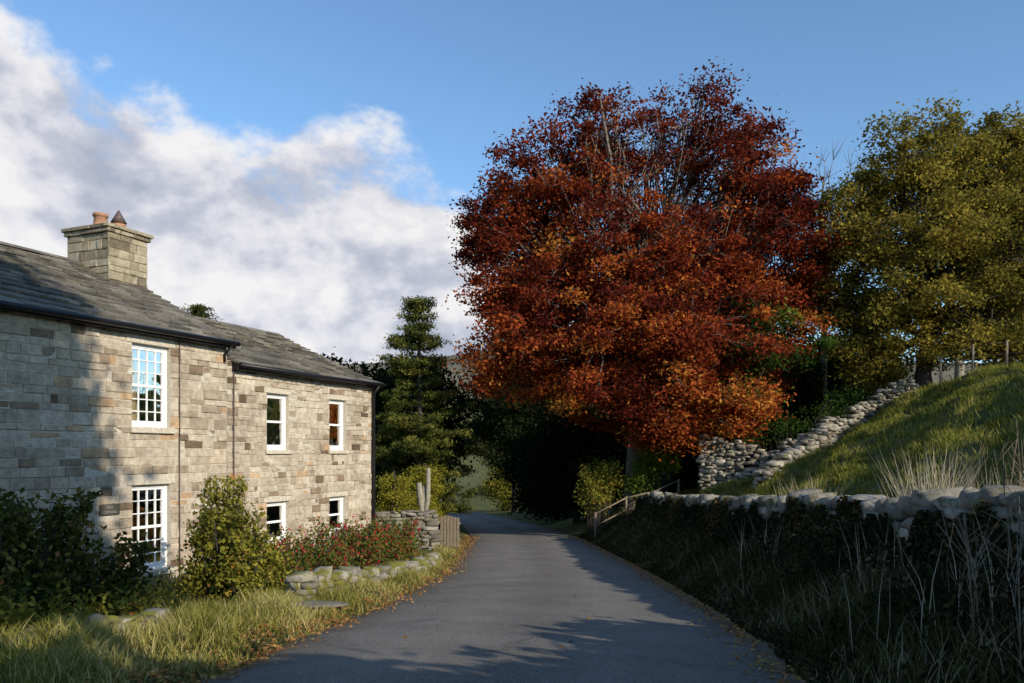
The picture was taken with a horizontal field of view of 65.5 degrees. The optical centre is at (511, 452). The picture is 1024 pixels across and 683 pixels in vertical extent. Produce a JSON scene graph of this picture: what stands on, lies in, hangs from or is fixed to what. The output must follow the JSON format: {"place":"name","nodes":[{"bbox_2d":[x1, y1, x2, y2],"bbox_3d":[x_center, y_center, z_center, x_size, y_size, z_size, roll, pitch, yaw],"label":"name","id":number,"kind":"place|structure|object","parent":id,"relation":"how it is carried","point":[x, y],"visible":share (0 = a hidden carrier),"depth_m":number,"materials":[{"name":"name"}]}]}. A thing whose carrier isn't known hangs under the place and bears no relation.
{"place":"outdoors","nodes":[
{"label":"outdoors","id":0,"kind":"place"},
{"bbox_2d":[200,510,805,682],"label":"road","id":1,"kind":"structure","parent":0,"point":[491,627],"depth_m":7.50,"materials":[{"name":"grey asphalt"}]},
{"bbox_2d":[0,352,1023,682],"bbox_3d":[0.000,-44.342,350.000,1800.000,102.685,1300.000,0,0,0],"label":"ground","id":2,"kind":"structure","parent":0,"point":[560,524],"depth_m":20.43,"materials":[{"name":"green plant"}]},
{"bbox_2d":[0,485,170,624],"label":"garden shrub","id":3,"kind":"object","parent":2,"relation":"on","point":[39,564],"visible":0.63,"depth_m":9.09,"materials":[{"name":"green plant"}]},
{"bbox_2d":[0,569,212,634],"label":"garden plants","id":4,"kind":"object","parent":2,"relation":"on","point":[24,611],"visible":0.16,"depth_m":8.54,"materials":[{"name":"green plant"}]},
{"bbox_2d":[0,210,240,586],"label":"stone cottage","id":5,"kind":"structure","parent":2,"relation":"on","point":[113,376],"depth_m":14.66,"materials":[{"name":"stone"}]},
{"bbox_2d":[132,343,166,427],"bbox_3d":[-7.322,-1.240,15.291,0.945,1.960,1.300,0,0,23],"label":"window","id":6,"kind":"structure","parent":5,"relation":"in","point":[149,363],"depth_m":15.17,"materials":[{"name":"white paint"}]},
{"bbox_2d":[132,484,166,569],"bbox_3d":[-7.322,1.430,15.291,0.945,2.020,1.300,0,0,23],"label":"window","id":7,"kind":"structure","parent":5,"relation":"in","point":[149,502],"depth_m":15.23,"materials":[{"name":"white paint"}]},
{"bbox_2d":[0,601,249,646],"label":"garden wall","id":8,"kind":"structure","parent":2,"relation":"on","point":[138,616],"depth_m":7.74,"materials":[{"name":"stone"}]},
{"bbox_2d":[179,303,222,320],"bbox_3d":[-12.900,-1.181,33.010,2.650,10.014,2.532,0,0,-30],"label":"tree","id":9,"kind":"object","parent":2,"relation":"on","point":[198,310],"visible":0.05,"depth_m":32.76,"materials":[{"name":"green plant"}]},
{"bbox_2d":[0,542,465,682],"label":"verge grass","id":10,"kind":"structure","parent":2,"relation":"on","point":[72,653],"depth_m":6.83,"materials":[{"name":"green plant"}]},
{"bbox_2d":[166,475,300,605],"bbox_3d":[-4.449,1.595,12.852,2.282,2.451,1.657,0,0,23],"label":"garden shrub","id":11,"kind":"object","parent":2,"relation":"on","point":[229,548],"visible":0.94,"depth_m":12.69,"materials":[{"name":"green plant"}]},
{"bbox_2d":[72,548,422,609],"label":"garden plants","id":12,"kind":"object","parent":2,"relation":"on","point":[173,582],"visible":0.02,"depth_m":14.14,"materials":[{"name":"green plant"}]},
{"bbox_2d":[195,316,384,555],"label":"stone cottage","id":13,"kind":"structure","parent":2,"relation":"on","point":[300,429],"depth_m":19.31,"materials":[{"name":"stone"}]},
{"bbox_2d":[267,393,285,449],"bbox_3d":[-5.903,-0.690,18.599,0.945,1.700,1.160,0,0,23],"label":"window","id":14,"kind":"structure","parent":13,"relation":"in","point":[276,404],"depth_m":18.52,"materials":[{"name":"white paint"}]},
{"bbox_2d":[267,501,285,542],"bbox_3d":[-5.903,1.625,18.599,0.945,1.350,1.160,0,0,23],"label":"window","id":15,"kind":"structure","parent":13,"relation":"in","point":[276,511],"depth_m":18.53,"materials":[{"name":"white paint"}]},
{"bbox_2d":[329,400,342,449],"bbox_3d":[-4.988,-0.690,20.731,0.945,1.700,1.120,0,0,23],"label":"window","id":16,"kind":"structure","parent":13,"relation":"in","point":[335,406],"depth_m":20.64,"materials":[{"name":"white paint"}]},
{"bbox_2d":[329,496,342,533],"bbox_3d":[-4.988,1.625,20.731,0.945,1.350,1.120,0,0,23],"label":"window","id":17,"kind":"structure","parent":13,"relation":"in","point":[336,503],"depth_m":20.64,"materials":[{"name":"white paint"}]},
{"bbox_2d":[277,600,350,610],"bbox_3d":[-2.433,1.859,9.601,0.954,0.101,0.539,0,0,-15],"label":"stone step","id":18,"kind":"object","parent":2,"relation":"on","point":[337,604],"visible":0.46,"depth_m":9.51,"materials":[{"name":"grey stone"}]},
{"bbox_2d":[246,509,429,593],"bbox_3d":[-3.007,1.998,15.802,2.128,1.672,6.439,0,0,20],"label":"berry hedge","id":19,"kind":"object","parent":2,"relation":"on","point":[360,550],"visible":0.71,"depth_m":15.28,"materials":[{"name":"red plant"}]},
{"bbox_2d":[282,552,442,600],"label":"garden wall","id":20,"kind":"structure","parent":2,"relation":"on","point":[306,581],"depth_m":11.83,"materials":[{"name":"stone"}]},
{"bbox_2d":[375,470,419,513],"bbox_3d":[-3.892,2.027,25.983,2.314,2.864,2.459,0,0,36],"label":"golden conifer","id":21,"kind":"object","parent":2,"relation":"on","point":[393,498],"visible":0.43,"depth_m":25.92,"materials":[{"name":"yellow plant"}]},
{"bbox_2d":[375,509,442,549],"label":"boundary wall","id":22,"kind":"structure","parent":2,"relation":"on","point":[429,518],"depth_m":23.89,"materials":[{"name":"stone"}]},
{"bbox_2d":[440,516,460,546],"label":"wooden gate","id":23,"kind":"structure","parent":22,"relation":"attached to","point":[451,523],"depth_m":24.40,"materials":[{"name":"brown wood"}]},
{"bbox_2d":[417,468,429,511],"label":"posts","id":24,"kind":"object","parent":2,"relation":"on","point":[423,495],"visible":0.63,"depth_m":26.93,"materials":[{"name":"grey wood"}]},
{"bbox_2d":[373,295,482,515],"bbox_3d":[-3.666,-1.278,32.102,5.564,10.108,4.866,0,0,-36],"label":"conifer tree","id":25,"kind":"object","parent":2,"relation":"on","point":[421,441],"visible":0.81,"depth_m":31.73,"materials":[{"name":"green plant"}]},
{"bbox_2d":[405,462,452,520],"bbox_3d":[-3.213,1.973,29.118,2.029,3.273,2.169,0,0,34],"label":"golden conifer","id":26,"kind":"object","parent":2,"relation":"on","point":[435,488],"visible":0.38,"depth_m":28.87,"materials":[{"name":"green plant"}]},
{"bbox_2d":[17,535,857,682],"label":"fallen leaves","id":27,"kind":"object","parent":2,"relation":"on","point":[269,651],"visible":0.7,"depth_m":7.49,"materials":[{"name":"brown plant"}]},
{"bbox_2d":[471,460,520,511],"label":"autumn shrub","id":28,"kind":"object","parent":2,"relation":"on","point":[498,490],"visible":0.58,"depth_m":67.46,"materials":[{"name":"green plant"}]},
{"bbox_2d":[447,418,604,487],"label":"distant woods","id":29,"kind":"object","parent":2,"relation":"on","point":[485,452],"visible":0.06,"depth_m":144.73,"materials":[{"name":"green plant"}]},
{"bbox_2d":[572,455,628,537],"bbox_3d":[3.353,1.693,30.701,2.207,3.437,1.747,0,0,-30],"label":"climbing shrub","id":30,"kind":"object","parent":2,"relation":"on","point":[604,472],"visible":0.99,"depth_m":30.59,"materials":[{"name":"green plant"}]},
{"bbox_2d":[317,334,914,528],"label":"woodland","id":31,"kind":"object","parent":2,"relation":"on","point":[541,468],"visible":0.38,"depth_m":39.64,"materials":[{"name":"green plant"}]},
{"bbox_2d":[594,479,679,537],"bbox_3d":[4.745,2.239,30.117,3.539,2.403,0.134,0,0,-17],"label":"wooden handrail","id":32,"kind":"object","parent":2,"relation":"on","point":[625,498],"visible":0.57,"depth_m":29.94,"materials":[{"name":"brown wood"}]},
{"bbox_2d":[615,446,682,513],"bbox_3d":[5.286,1.133,31.165,2.812,3.180,1.661,0,0,0],"label":"shrub","id":33,"kind":"object","parent":2,"relation":"on","point":[648,464],"visible":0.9,"depth_m":30.83,"materials":[{"name":"green plant"}]},
{"bbox_2d":[436,59,863,513],"bbox_3d":[5.799,-6.352,32.469,17.466,19.344,13.147,0,0,0],"label":"copper beech tree","id":34,"kind":"object","parent":2,"relation":"on","point":[658,321],"visible":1,"depth_m":30.53,"materials":[{"name":"red plant"}]},
{"bbox_2d":[689,359,828,469],"bbox_3d":[10.312,-1.607,33.676,6.615,5.428,3.538,0,0,-35],"label":"hawthorn bush","id":35,"kind":"object","parent":2,"relation":"on","point":[805,386],"visible":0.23,"depth_m":33.72,"materials":[{"name":"green plant"}]},
{"bbox_2d":[751,423,838,488],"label":"field wall","id":36,"kind":"structure","parent":2,"relation":"on","point":[826,432],"depth_m":26.41,"materials":[{"name":"stone"}]},
{"bbox_2d":[577,511,1023,682],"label":"bank grass","id":37,"kind":"structure","parent":2,"relation":"on","point":[904,641],"depth_m":7.04,"materials":[{"name":"green plant"}]},
{"bbox_2d":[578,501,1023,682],"bbox_3d":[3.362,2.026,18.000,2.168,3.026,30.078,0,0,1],"label":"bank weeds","id":38,"kind":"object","parent":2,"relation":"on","point":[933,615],"visible":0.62,"depth_m":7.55,"materials":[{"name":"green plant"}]},
{"bbox_2d":[696,378,918,492],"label":"ruined stone wall","id":39,"kind":"structure","parent":2,"relation":"on","point":[719,466],"depth_m":28.98,"materials":[{"name":"stone"}]},
{"bbox_2d":[731,376,873,450],"bbox_3d":[11.179,-1.142,29.816,6.335,3.698,2.208,0,0,-22],"label":"ivy","id":40,"kind":"object","parent":39,"relation":"on","point":[792,430],"visible":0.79,"depth_m":29.67,"materials":[{"name":"green plant"}]},
{"bbox_2d":[632,494,1023,625],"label":"wall ivy","id":41,"kind":"object","parent":2,"relation":"on","point":[716,513],"depth_m":9.21,"materials":[{"name":"green plant"}]},
{"bbox_2d":[641,485,1023,574],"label":"dry stone wall","id":42,"kind":"structure","parent":2,"relation":"on","point":[902,509],"depth_m":8.34,"materials":[{"name":"grey stone"}]},
{"bbox_2d":[796,140,868,409],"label":"bare tree","id":43,"kind":"object","parent":2,"relation":"on","point":[824,373],"visible":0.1,"depth_m":41.45,"materials":[{"name":"brown plant"}]},
{"bbox_2d":[680,360,1023,497],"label":"pasture grass","id":44,"kind":"structure","parent":2,"relation":"on","point":[945,437],"depth_m":20.14,"materials":[{"name":"green plant"}]},
{"bbox_2d":[788,90,1023,393],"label":"sycamore tree","id":45,"kind":"object","parent":2,"relation":"on","point":[986,210],"visible":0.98,"depth_m":29.95,"materials":[{"name":"green plant"}]},
{"bbox_2d":[953,357,963,378],"bbox_3d":[16.701,-2.725,29.800,0.371,1.664,0.370,0,0,41],"label":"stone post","id":46,"kind":"object","parent":2,"relation":"on","point":[958,369],"visible":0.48,"depth_m":29.69,"materials":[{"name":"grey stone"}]},
{"bbox_2d":[935,456,1023,673],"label":"bare shrub","id":47,"kind":"object","parent":2,"relation":"on","point":[974,566],"visible":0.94,"depth_m":5.41,"materials":[{"name":"plant"}]},
{"bbox_2d":[939,340,1021,384],"bbox_3d":[19.525,-3.277,24.750,11.376,2.332,0.100,0,0,43],"label":"wooden fence","id":48,"kind":"object","parent":2,"relation":"on","point":[972,361],"visible":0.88,"depth_m":27.87,"materials":[{"name":"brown wood"}]},
{"bbox_2d":[938,444,1023,487],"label":"bare shrub","id":49,"kind":"object","parent":2,"relation":"on","point":[1022,483],"visible":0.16,"depth_m":7.98,"materials":[{"name":"brown plant"}]},
{"bbox_2d":[939,161,1023,361],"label":"sycamore tree","id":50,"kind":"object","parent":2,"relation":"on","point":[1000,261],"visible":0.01,"depth_m":36.22,"materials":[{"name":"green plant"}]},
{"bbox_2d":[959,421,1023,486],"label":"bare shrub","id":51,"kind":"object","parent":2,"relation":"on","point":[1000,458],"visible":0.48,"depth_m":8.77,"materials":[{"name":"brown plant"}]},
{"bbox_2d":[0,0,1023,363],"label":"sky","id":52,"kind":"structure","parent":0,"point":[294,169],"materials":[{"name":"blue"}]},
{"bbox_2d":[711,513,782,575],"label":"dry grass","id":53,"kind":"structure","parent":0,"point":[757,541],"depth_m":11.84,"materials":[{"name":"beige plant"}]},
{"bbox_2d":[766,474,843,497],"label":"dry grass","id":54,"kind":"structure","parent":0,"point":[800,487],"depth_m":13.18,"materials":[{"name":"beige plant"}]},
{"bbox_2d":[816,513,907,585],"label":"dry grass","id":55,"kind":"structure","parent":0,"point":[869,545],"depth_m":8.19,"materials":[{"name":"beige plant"}]},
{"bbox_2d":[870,436,990,497],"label":"dry grass","id":56,"kind":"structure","parent":0,"point":[922,488],"depth_m":9.14,"materials":[{"name":"beige plant"}]},
{"bbox_2d":[843,505,1023,652],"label":"dry grass","id":57,"kind":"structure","parent":0,"point":[991,567],"depth_m":6.03,"materials":[{"name":"beige plant"}]},
{"bbox_2d":[915,461,1020,489],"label":"dry grass","id":58,"kind":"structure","parent":0,"point":[962,481],"depth_m":8.58,"materials":[{"name":"beige plant"}]},
{"bbox_2d":[954,462,1023,484],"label":"dry grass","id":59,"kind":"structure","parent":0,"point":[1005,481],"depth_m":8.32,"materials":[{"name":"beige plant"}]}
]}

